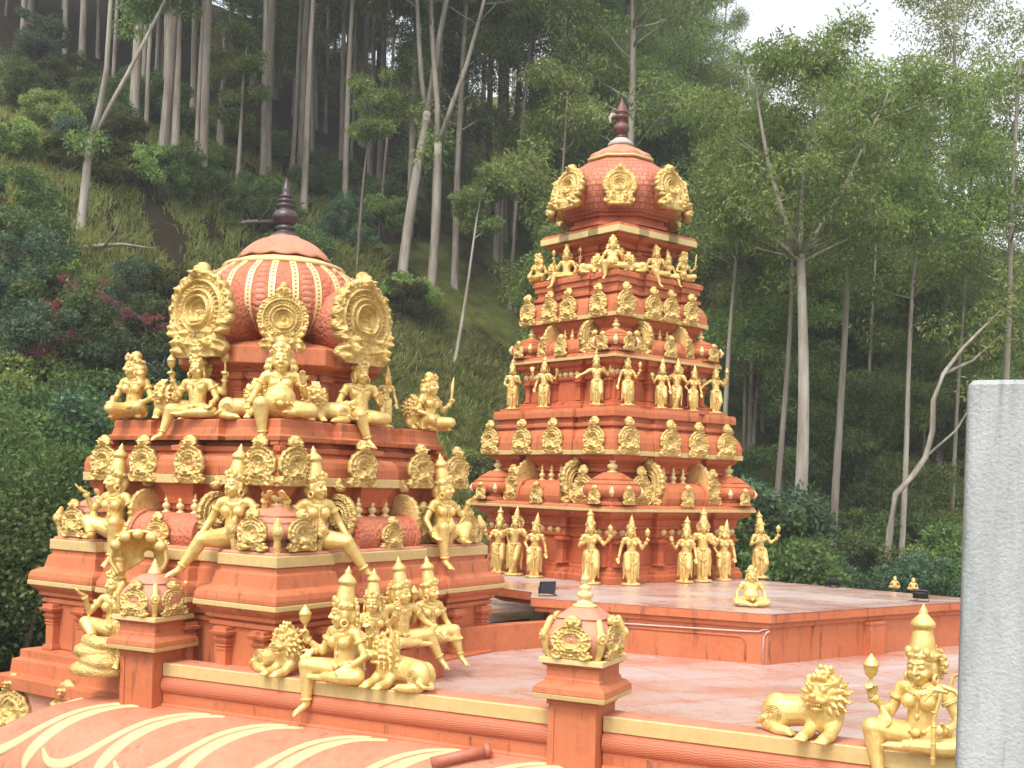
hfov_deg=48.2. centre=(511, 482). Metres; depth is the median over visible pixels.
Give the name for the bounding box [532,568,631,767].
domed pier
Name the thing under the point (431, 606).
seated statue
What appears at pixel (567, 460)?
temple tower
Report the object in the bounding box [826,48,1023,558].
gum tree
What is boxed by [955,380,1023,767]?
concrete post
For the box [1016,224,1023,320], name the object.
gum tree
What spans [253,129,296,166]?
bush
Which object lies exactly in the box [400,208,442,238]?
bush
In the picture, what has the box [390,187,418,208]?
bush
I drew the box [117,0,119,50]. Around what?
tree
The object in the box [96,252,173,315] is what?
bush
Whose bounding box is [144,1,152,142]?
gum tree
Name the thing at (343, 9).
gum tree
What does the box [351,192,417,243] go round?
bush
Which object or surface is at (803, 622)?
tower platform
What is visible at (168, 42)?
gum tree
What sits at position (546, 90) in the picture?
tree
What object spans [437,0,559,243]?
gum tree
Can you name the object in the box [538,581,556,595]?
floodlight
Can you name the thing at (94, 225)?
bank grass
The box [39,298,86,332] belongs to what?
flowering shrub
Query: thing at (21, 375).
bush
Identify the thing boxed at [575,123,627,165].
tree
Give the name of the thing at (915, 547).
bush
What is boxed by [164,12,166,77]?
gum tree
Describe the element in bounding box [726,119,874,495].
gum tree
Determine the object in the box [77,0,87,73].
gum tree
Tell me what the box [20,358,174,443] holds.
bush
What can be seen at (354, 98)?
gum tree
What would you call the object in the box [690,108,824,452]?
gum tree
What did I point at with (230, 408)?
lion statue
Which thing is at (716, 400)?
standing statue
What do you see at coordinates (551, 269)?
lion statue
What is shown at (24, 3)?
gum tree
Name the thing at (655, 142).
tree
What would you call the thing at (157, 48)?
gum tree
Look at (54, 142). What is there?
bush
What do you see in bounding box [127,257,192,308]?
bush
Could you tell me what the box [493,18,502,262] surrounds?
gum tree
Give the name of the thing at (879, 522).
bush
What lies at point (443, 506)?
seated statue
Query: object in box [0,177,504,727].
domed shrine
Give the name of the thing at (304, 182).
gum tree
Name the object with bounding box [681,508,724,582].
standing statue
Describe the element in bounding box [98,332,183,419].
bush
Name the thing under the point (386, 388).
standing statue
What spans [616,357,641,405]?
standing statue
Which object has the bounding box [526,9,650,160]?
tree
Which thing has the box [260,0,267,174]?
gum tree
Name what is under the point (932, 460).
tree
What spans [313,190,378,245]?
bush
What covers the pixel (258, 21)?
tree
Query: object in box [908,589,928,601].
floodlight
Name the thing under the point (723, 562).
standing statue
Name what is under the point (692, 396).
standing statue
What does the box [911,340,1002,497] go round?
tree
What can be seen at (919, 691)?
seated statue
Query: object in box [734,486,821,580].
bush
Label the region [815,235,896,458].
tree
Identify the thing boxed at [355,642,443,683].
seat block
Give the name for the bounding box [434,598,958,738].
terrace floor
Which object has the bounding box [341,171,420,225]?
bush
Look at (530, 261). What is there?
tree
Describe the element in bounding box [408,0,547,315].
gum tree
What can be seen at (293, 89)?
gum tree
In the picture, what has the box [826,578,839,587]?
floodlight
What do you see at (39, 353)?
flowering shrub
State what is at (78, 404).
bush
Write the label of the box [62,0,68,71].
gum tree
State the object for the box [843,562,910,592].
bush
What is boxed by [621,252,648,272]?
lion statue
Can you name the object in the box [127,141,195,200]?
bush
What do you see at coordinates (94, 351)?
bush
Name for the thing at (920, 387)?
tree
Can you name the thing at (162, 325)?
flowering shrub
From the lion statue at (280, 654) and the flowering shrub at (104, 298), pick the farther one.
the flowering shrub at (104, 298)
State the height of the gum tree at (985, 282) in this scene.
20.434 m
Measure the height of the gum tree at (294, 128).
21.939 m
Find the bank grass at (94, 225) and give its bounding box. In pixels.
[0,48,395,479]
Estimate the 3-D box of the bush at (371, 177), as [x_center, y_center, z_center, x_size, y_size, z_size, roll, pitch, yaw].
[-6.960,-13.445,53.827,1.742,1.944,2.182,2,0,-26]
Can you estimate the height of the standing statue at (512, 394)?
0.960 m
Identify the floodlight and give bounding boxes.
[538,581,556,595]
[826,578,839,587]
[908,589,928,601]
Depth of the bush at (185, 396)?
32.30 m
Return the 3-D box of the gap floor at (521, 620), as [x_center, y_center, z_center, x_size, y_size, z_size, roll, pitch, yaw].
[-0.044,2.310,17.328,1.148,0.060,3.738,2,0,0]
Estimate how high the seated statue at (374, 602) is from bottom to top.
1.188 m
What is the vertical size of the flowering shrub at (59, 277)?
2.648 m
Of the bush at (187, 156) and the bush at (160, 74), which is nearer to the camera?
the bush at (187, 156)
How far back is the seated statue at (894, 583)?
19.20 m
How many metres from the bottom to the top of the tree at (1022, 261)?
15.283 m
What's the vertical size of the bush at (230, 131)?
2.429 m
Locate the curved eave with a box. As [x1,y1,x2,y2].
[0,695,562,767]
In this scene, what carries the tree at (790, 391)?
on the ground at (490, 318)
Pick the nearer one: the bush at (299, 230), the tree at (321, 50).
the bush at (299, 230)
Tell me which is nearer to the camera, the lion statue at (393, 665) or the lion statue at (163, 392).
the lion statue at (393, 665)
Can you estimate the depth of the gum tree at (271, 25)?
53.20 m
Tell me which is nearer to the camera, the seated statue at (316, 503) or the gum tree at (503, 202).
the seated statue at (316, 503)
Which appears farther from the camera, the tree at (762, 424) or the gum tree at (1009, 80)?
the tree at (762, 424)
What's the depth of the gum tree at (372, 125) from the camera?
46.92 m
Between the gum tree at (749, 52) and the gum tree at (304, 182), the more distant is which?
the gum tree at (749, 52)
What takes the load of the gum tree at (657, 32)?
on the ground at (490, 318)
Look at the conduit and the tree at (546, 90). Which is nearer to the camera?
the conduit
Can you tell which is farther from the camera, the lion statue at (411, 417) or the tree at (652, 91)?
the tree at (652, 91)
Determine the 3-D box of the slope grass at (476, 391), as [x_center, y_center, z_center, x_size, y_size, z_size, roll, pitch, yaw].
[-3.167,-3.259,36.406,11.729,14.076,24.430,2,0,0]
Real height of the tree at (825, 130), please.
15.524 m
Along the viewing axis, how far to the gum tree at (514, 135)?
53.38 m
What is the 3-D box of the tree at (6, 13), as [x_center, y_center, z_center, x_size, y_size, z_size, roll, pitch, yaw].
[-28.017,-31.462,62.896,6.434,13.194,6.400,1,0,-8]
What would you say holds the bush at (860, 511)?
on the ground at (490, 318)
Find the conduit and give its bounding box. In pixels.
[624,623,769,663]
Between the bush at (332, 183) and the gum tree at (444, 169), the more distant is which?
the gum tree at (444, 169)
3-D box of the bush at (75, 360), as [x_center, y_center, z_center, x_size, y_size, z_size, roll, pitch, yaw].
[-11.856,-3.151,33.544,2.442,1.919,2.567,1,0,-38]
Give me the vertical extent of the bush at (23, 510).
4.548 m
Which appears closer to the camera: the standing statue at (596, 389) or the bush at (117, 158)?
the standing statue at (596, 389)
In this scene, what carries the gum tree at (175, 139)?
on the ground at (490, 318)
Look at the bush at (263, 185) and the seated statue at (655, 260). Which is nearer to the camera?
the seated statue at (655, 260)
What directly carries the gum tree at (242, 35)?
on the ground at (490, 318)
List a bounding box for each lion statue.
[150,379,188,418]
[214,378,267,418]
[249,621,304,677]
[300,381,354,423]
[358,628,435,692]
[401,394,439,430]
[547,263,558,280]
[577,253,601,273]
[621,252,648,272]
[755,664,852,745]
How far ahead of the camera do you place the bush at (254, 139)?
54.73 m
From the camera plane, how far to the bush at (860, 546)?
35.52 m
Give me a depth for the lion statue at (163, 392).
14.35 m
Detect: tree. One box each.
[4,0,8,16]
[20,0,27,36]
[28,0,36,26]
[60,0,214,229]
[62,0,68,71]
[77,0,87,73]
[95,0,100,58]
[111,0,114,38]
[111,0,118,77]
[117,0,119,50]
[129,5,143,116]
[141,12,148,103]
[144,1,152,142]
[154,0,218,39]
[154,16,161,81]
[158,79,164,146]
[160,11,163,71]
[162,0,178,179]
[162,1,173,143]
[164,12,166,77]
[171,0,181,149]
[189,0,198,112]
[194,0,204,180]
[199,0,211,190]
[209,15,271,195]
[210,20,247,161]
[214,0,319,88]
[219,0,323,62]
[249,14,252,88]
[253,0,370,130]
[259,0,275,174]
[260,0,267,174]
[273,3,279,100]
[288,0,302,180]
[291,11,297,115]
[296,0,309,183]
[300,0,315,211]
[310,28,314,152]
[317,1,371,111]
[318,5,388,70]
[321,0,389,46]
[323,0,329,133]
[330,0,369,160]
[330,2,401,120]
[341,0,354,223]
[344,68,403,269]
[349,0,357,160]
[356,0,449,240]
[357,1,369,147]
[364,0,506,237]
[366,0,375,176]
[368,10,455,113]
[369,0,453,276]
[374,1,423,112]
[376,0,386,179]
[381,5,486,202]
[386,0,527,227]
[392,0,530,288]
[402,13,458,142]
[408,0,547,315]
[418,16,428,198]
[430,1,444,240]
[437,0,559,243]
[442,99,447,182]
[447,160,518,360]
[456,0,589,309]
[473,0,643,197]
[473,0,665,179]
[481,58,486,140]
[483,53,493,220]
[484,53,616,318]
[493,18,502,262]
[495,0,647,213]
[501,17,507,262]
[501,121,593,295]
[502,215,562,337]
[510,39,521,239]
[510,71,515,119]
[512,219,567,344]
[521,0,677,131]
[524,44,532,226]
[525,0,722,154]
[525,0,723,154]
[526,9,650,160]
[530,0,686,258]
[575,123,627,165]
[605,0,736,168]
[611,23,685,172]
[614,0,698,78]
[636,0,678,54]
[644,0,745,89]
[646,51,700,165]
[651,88,750,379]
[653,46,747,308]
[655,0,983,537]
[659,81,730,342]
[660,0,725,61]
[671,212,738,294]
[678,121,826,474]
[681,201,840,453]
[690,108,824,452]
[692,0,754,102]
[697,244,818,443]
[717,262,797,432]
[718,182,862,464]
[726,49,768,108]
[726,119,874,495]
[736,50,952,545]
[739,65,787,114]
[754,251,854,447]
[776,227,906,509]
[777,263,849,430]
[779,108,829,139]
[790,245,939,492]
[798,51,966,484]
[798,80,832,137]
[801,119,866,177]
[808,312,890,509]
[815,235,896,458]
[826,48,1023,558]
[835,302,952,459]
[849,223,1023,506]
[857,206,1023,378]
[864,325,978,541]
[866,38,1023,379]
[869,275,992,482]
[870,0,1023,502]
[871,236,935,377]
[871,321,973,502]
[872,273,1001,489]
[882,69,1023,514]
[884,255,1023,560]
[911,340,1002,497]
[912,360,1023,537]
[936,99,1000,216]
[976,266,1023,379]
[990,321,1023,379]
[993,245,1023,323]
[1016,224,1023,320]
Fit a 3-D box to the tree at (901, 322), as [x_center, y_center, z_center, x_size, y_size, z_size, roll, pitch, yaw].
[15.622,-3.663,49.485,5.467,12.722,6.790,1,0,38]
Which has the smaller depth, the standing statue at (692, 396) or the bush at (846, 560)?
the standing statue at (692, 396)
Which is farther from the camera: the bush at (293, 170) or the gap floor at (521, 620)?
the bush at (293, 170)
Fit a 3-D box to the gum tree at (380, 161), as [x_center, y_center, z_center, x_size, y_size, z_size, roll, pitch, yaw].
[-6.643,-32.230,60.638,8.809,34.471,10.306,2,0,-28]
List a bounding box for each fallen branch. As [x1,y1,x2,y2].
[82,219,153,249]
[237,197,301,225]
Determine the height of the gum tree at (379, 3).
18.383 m
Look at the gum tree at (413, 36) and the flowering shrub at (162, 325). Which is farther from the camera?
the gum tree at (413, 36)
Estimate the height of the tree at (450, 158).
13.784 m
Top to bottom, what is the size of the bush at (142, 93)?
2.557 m
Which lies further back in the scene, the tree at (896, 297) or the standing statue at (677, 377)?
the tree at (896, 297)
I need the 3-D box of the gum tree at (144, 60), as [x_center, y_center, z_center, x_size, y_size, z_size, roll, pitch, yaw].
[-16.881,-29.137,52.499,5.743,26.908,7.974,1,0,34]
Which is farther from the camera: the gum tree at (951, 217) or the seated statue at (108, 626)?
the gum tree at (951, 217)
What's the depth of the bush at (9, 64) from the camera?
47.04 m
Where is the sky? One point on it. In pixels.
(767, 14)
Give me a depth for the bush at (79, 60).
53.16 m
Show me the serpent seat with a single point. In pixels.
(97, 658)
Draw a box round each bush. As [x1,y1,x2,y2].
[0,5,73,63]
[0,54,64,99]
[0,63,54,111]
[0,115,46,161]
[0,162,81,260]
[0,223,75,324]
[0,274,149,377]
[0,293,116,401]
[0,339,88,405]
[0,377,121,465]
[0,386,95,459]
[0,407,97,662]
[0,439,92,491]
[0,455,91,671]
[0,461,95,691]
[0,462,90,644]
[17,87,86,131]
[19,251,97,294]
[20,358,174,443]
[30,54,74,91]
[34,130,96,171]
[40,113,110,174]
[47,387,135,448]
[53,308,115,346]
[57,49,102,87]
[66,74,141,133]
[74,345,154,394]
[75,148,129,182]
[79,136,148,189]
[89,67,163,118]
[94,109,150,147]
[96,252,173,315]
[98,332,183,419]
[115,289,185,378]
[121,62,162,95]
[121,295,181,368]
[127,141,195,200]
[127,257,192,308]
[140,76,196,128]
[146,138,220,196]
[156,328,191,382]
[168,380,188,418]
[186,106,256,143]
[187,152,233,189]
[208,138,236,166]
[217,184,298,233]
[220,170,307,222]
[233,126,281,156]
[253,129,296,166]
[264,223,337,264]
[285,163,316,189]
[288,148,328,176]
[308,156,370,198]
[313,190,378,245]
[315,168,366,196]
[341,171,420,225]
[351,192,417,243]
[353,176,378,192]
[379,269,444,312]
[383,278,430,318]
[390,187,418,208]
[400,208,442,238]
[463,445,495,478]
[731,442,831,506]
[733,505,854,587]
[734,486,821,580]
[738,479,848,587]
[740,474,847,587]
[746,527,860,587]
[782,489,876,547]
[819,526,909,588]
[827,478,927,558]
[828,507,876,546]
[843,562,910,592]
[847,543,898,582]
[860,509,958,569]
[882,548,960,597]
[886,542,956,576]
[892,485,962,559]
[900,556,961,597]
[909,520,962,579]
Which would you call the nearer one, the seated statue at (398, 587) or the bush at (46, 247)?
the seated statue at (398, 587)
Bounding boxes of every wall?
[160,659,548,760]
[460,620,545,651]
[601,710,954,767]
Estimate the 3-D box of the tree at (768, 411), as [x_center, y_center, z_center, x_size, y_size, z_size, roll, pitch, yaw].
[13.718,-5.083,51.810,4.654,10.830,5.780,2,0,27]
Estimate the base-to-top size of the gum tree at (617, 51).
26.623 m
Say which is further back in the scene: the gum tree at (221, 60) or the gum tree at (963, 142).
the gum tree at (963, 142)
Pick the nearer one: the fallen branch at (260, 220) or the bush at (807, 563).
the bush at (807, 563)
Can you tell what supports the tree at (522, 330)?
on the ground at (490, 318)
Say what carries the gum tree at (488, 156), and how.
on the ground at (490, 318)
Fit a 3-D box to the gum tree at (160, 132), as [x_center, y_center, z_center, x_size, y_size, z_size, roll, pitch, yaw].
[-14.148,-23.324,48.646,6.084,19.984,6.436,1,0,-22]
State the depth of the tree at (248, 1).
68.19 m
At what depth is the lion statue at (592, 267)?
19.83 m
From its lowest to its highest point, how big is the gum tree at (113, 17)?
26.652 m
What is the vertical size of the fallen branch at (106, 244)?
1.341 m
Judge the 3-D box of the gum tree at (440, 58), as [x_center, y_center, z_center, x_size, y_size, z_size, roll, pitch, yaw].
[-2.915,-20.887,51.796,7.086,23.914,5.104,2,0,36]
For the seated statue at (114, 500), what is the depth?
14.02 m
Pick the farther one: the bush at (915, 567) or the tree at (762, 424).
the tree at (762, 424)
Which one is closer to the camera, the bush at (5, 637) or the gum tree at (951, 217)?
the bush at (5, 637)
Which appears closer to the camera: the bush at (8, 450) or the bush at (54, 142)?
the bush at (8, 450)
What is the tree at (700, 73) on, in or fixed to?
on the ground at (490, 318)
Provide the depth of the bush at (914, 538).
45.75 m
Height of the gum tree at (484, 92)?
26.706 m
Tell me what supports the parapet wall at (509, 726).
on the terrace floor at (719, 691)
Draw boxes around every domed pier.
[106,559,198,708]
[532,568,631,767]
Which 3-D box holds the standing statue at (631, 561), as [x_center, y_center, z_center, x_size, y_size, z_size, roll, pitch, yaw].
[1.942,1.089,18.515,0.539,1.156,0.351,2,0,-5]
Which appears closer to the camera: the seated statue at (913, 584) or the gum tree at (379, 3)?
the seated statue at (913, 584)
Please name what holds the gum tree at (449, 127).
on the ground at (490, 318)
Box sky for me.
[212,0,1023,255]
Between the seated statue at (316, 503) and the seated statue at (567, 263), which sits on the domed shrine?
the seated statue at (316, 503)
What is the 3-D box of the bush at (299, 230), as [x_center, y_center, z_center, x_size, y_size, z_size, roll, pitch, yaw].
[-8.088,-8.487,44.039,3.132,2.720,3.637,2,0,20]
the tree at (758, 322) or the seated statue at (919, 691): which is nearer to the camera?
the seated statue at (919, 691)
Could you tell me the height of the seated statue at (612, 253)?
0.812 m
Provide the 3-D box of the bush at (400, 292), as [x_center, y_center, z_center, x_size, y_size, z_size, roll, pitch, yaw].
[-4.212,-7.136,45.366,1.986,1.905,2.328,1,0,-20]
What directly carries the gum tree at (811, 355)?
on the ground at (490, 318)
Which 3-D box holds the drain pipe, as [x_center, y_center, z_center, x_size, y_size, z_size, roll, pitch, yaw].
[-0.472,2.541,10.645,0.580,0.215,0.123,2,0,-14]
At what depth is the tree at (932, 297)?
46.90 m
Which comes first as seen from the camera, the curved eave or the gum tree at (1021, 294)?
the curved eave
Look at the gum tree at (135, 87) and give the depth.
49.58 m
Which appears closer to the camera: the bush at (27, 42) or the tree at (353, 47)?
the bush at (27, 42)
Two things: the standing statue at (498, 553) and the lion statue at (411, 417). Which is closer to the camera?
the lion statue at (411, 417)
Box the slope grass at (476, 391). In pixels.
[303,237,525,558]
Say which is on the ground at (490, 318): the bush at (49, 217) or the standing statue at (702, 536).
the bush at (49, 217)
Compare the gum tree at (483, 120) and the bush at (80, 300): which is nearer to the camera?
the bush at (80, 300)
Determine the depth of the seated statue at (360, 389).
14.23 m
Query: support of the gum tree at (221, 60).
on the ground at (490, 318)
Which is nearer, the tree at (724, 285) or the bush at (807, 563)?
the bush at (807, 563)
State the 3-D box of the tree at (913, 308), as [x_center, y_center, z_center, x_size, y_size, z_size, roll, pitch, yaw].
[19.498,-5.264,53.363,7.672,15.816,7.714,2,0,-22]
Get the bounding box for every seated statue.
[74,550,127,668]
[75,443,131,567]
[104,351,152,418]
[150,353,229,440]
[164,444,273,577]
[241,334,317,434]
[278,446,371,576]
[292,566,373,716]
[335,360,391,448]
[355,568,402,679]
[365,557,449,669]
[410,556,469,665]
[415,372,455,431]
[423,453,478,569]
[527,253,547,282]
[547,243,582,288]
[597,234,628,278]
[646,244,670,287]
[660,249,681,286]
[675,251,696,281]
[732,565,770,606]
[862,604,957,767]
[889,576,899,587]
[907,578,918,589]
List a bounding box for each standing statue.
[376,365,398,427]
[484,507,509,573]
[501,506,527,575]
[503,358,521,408]
[524,512,547,577]
[530,356,558,407]
[575,349,610,404]
[578,508,612,584]
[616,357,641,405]
[616,514,649,585]
[650,358,671,408]
[666,358,687,409]
[669,516,697,582]
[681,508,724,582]
[684,365,702,410]
[701,363,728,413]
[713,520,736,580]
[749,511,780,578]
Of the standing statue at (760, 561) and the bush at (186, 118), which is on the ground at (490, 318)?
the bush at (186, 118)
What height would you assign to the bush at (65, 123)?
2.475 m
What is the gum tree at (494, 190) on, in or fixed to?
on the ground at (490, 318)
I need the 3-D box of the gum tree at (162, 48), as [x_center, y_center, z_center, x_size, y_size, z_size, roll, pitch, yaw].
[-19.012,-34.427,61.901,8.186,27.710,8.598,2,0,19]
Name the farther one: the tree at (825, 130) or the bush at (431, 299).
the tree at (825, 130)
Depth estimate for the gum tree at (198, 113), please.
47.54 m
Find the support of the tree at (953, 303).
on the ground at (490, 318)
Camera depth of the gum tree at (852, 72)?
39.95 m
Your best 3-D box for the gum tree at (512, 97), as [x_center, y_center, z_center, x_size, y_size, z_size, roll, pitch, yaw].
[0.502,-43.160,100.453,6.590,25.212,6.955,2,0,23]
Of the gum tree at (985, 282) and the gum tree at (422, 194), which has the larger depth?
the gum tree at (422, 194)
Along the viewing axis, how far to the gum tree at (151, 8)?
40.03 m
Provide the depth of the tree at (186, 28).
65.27 m
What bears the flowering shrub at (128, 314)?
on the ground at (490, 318)
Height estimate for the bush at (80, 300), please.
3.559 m
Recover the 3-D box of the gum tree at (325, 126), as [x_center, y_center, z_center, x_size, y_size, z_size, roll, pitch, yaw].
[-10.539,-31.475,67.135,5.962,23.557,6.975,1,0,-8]
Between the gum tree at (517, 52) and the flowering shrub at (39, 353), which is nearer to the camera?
the flowering shrub at (39, 353)
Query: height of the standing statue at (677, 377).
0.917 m
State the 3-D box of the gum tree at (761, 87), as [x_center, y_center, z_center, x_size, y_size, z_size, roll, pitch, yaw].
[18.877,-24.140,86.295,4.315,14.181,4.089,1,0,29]
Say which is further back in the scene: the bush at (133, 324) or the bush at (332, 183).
the bush at (332, 183)
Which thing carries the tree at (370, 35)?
on the ground at (490, 318)
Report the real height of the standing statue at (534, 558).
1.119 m
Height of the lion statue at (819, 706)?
0.637 m
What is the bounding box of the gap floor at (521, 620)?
[488,618,529,623]
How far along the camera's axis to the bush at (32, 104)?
45.43 m
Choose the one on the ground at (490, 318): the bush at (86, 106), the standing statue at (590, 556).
the bush at (86, 106)
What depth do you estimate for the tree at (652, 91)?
59.93 m
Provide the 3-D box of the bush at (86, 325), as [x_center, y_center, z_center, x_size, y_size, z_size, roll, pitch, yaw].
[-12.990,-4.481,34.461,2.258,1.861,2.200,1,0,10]
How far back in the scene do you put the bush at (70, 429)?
27.97 m
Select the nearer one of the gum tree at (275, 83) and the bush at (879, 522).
the bush at (879, 522)
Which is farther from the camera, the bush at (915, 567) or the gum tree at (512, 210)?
the gum tree at (512, 210)
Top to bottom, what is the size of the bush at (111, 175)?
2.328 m
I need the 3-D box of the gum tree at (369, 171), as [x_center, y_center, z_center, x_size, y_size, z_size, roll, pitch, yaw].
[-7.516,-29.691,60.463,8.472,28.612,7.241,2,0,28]
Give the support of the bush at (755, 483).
on the ground at (490, 318)
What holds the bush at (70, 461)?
on the ground at (490, 318)
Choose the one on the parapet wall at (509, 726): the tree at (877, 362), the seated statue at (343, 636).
the seated statue at (343, 636)
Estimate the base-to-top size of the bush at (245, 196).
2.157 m
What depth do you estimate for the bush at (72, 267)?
35.75 m
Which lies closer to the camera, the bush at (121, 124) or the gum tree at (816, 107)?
the bush at (121, 124)
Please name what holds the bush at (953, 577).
on the ground at (490, 318)
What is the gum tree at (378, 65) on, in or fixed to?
on the ground at (490, 318)
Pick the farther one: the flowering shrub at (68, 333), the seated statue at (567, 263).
the flowering shrub at (68, 333)
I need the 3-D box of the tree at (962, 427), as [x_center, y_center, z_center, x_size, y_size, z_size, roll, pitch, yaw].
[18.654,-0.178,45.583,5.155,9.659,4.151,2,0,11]
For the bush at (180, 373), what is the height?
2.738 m
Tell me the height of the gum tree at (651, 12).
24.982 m
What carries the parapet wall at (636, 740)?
on the terrace floor at (719, 691)
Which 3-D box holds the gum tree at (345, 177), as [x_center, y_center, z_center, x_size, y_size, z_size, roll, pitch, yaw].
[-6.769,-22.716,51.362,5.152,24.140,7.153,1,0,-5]
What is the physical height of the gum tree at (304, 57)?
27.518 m
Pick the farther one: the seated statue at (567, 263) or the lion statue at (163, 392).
the seated statue at (567, 263)
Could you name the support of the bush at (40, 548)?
on the ground at (490, 318)
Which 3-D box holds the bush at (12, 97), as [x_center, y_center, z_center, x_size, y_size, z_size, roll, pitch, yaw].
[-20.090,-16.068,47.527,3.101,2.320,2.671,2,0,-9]
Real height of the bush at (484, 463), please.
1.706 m
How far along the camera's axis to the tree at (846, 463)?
49.81 m
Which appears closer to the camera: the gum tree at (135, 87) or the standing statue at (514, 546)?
the standing statue at (514, 546)
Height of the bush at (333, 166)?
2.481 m
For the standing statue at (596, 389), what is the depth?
19.18 m
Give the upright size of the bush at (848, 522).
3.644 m
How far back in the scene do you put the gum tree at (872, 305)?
47.88 m
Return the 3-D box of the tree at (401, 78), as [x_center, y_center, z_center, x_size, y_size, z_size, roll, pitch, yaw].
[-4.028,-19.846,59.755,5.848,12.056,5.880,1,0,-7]
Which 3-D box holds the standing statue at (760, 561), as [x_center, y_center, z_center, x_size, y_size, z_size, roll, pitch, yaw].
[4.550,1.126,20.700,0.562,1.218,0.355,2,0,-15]
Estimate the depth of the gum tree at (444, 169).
66.27 m
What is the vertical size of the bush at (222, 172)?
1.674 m
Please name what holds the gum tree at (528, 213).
on the ground at (490, 318)
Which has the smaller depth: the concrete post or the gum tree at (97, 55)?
the concrete post
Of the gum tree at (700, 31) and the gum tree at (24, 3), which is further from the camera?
the gum tree at (700, 31)
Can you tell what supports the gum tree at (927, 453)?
on the ground at (490, 318)
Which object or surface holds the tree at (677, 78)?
on the ground at (490, 318)
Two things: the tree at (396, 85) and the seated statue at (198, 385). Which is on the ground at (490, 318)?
the tree at (396, 85)
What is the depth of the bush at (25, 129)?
41.71 m
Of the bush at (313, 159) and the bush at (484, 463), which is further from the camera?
the bush at (313, 159)
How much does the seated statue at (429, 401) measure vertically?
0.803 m
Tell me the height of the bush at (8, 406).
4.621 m
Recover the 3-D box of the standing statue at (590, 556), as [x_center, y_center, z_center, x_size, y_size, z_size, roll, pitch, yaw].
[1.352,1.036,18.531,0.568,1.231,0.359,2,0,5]
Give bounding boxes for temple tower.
[469,98,757,584]
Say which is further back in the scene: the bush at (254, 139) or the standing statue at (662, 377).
the bush at (254, 139)
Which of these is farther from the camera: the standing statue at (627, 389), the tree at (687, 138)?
the tree at (687, 138)
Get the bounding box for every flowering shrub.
[21,342,58,381]
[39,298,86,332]
[46,327,85,354]
[55,272,104,337]
[79,277,111,304]
[103,300,151,329]
[132,314,169,345]
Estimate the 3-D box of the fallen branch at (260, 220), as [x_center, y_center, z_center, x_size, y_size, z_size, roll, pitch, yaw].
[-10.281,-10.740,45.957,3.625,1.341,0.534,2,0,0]
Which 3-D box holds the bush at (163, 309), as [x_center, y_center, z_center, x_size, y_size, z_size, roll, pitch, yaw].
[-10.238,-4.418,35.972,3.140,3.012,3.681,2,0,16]
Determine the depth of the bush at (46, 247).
33.29 m
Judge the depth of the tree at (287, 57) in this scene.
65.92 m
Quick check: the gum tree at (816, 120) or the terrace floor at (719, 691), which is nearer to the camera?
the terrace floor at (719, 691)
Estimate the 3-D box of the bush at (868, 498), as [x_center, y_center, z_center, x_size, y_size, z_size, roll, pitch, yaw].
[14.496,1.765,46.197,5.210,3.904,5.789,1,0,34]
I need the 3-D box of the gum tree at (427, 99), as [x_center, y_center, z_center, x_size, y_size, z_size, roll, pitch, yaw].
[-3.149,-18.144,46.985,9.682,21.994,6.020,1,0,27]
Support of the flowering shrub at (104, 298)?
on the ground at (490, 318)
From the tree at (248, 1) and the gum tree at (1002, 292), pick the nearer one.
the gum tree at (1002, 292)
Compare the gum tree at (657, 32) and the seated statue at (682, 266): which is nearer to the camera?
the seated statue at (682, 266)
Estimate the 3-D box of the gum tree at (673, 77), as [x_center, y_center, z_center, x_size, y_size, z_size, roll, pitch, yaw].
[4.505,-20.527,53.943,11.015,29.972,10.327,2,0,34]
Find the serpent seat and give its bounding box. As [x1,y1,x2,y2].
[70,529,168,677]
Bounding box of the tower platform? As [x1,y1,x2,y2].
[493,574,960,664]
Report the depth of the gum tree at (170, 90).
45.37 m
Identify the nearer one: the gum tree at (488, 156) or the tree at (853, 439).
the tree at (853, 439)
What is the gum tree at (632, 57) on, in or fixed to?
on the ground at (490, 318)
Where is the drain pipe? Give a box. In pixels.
[430,743,491,767]
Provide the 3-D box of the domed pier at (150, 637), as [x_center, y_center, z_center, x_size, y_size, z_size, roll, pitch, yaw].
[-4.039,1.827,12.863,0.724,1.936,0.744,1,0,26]
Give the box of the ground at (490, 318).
[0,0,1001,542]
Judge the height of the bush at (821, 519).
4.634 m
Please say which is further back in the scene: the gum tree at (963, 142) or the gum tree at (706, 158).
the gum tree at (963, 142)
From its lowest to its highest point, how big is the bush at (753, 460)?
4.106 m
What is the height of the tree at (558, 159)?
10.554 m
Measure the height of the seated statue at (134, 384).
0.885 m
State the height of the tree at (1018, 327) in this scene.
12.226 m
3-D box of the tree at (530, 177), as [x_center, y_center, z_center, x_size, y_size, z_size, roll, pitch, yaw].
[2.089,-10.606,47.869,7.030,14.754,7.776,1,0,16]
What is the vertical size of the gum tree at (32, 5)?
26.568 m
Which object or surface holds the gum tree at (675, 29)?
on the ground at (490, 318)
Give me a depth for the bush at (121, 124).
45.79 m
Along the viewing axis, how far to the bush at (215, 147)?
50.60 m
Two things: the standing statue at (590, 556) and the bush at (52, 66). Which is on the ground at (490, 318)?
the bush at (52, 66)
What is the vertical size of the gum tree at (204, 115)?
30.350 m
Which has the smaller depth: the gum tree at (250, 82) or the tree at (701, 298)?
the tree at (701, 298)
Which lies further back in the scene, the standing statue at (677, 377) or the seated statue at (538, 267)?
the seated statue at (538, 267)
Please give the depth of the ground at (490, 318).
54.54 m
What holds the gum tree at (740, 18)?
on the ground at (490, 318)
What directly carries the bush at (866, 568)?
on the ground at (490, 318)
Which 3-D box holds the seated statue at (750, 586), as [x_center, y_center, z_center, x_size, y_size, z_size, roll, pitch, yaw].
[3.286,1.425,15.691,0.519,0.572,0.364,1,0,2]

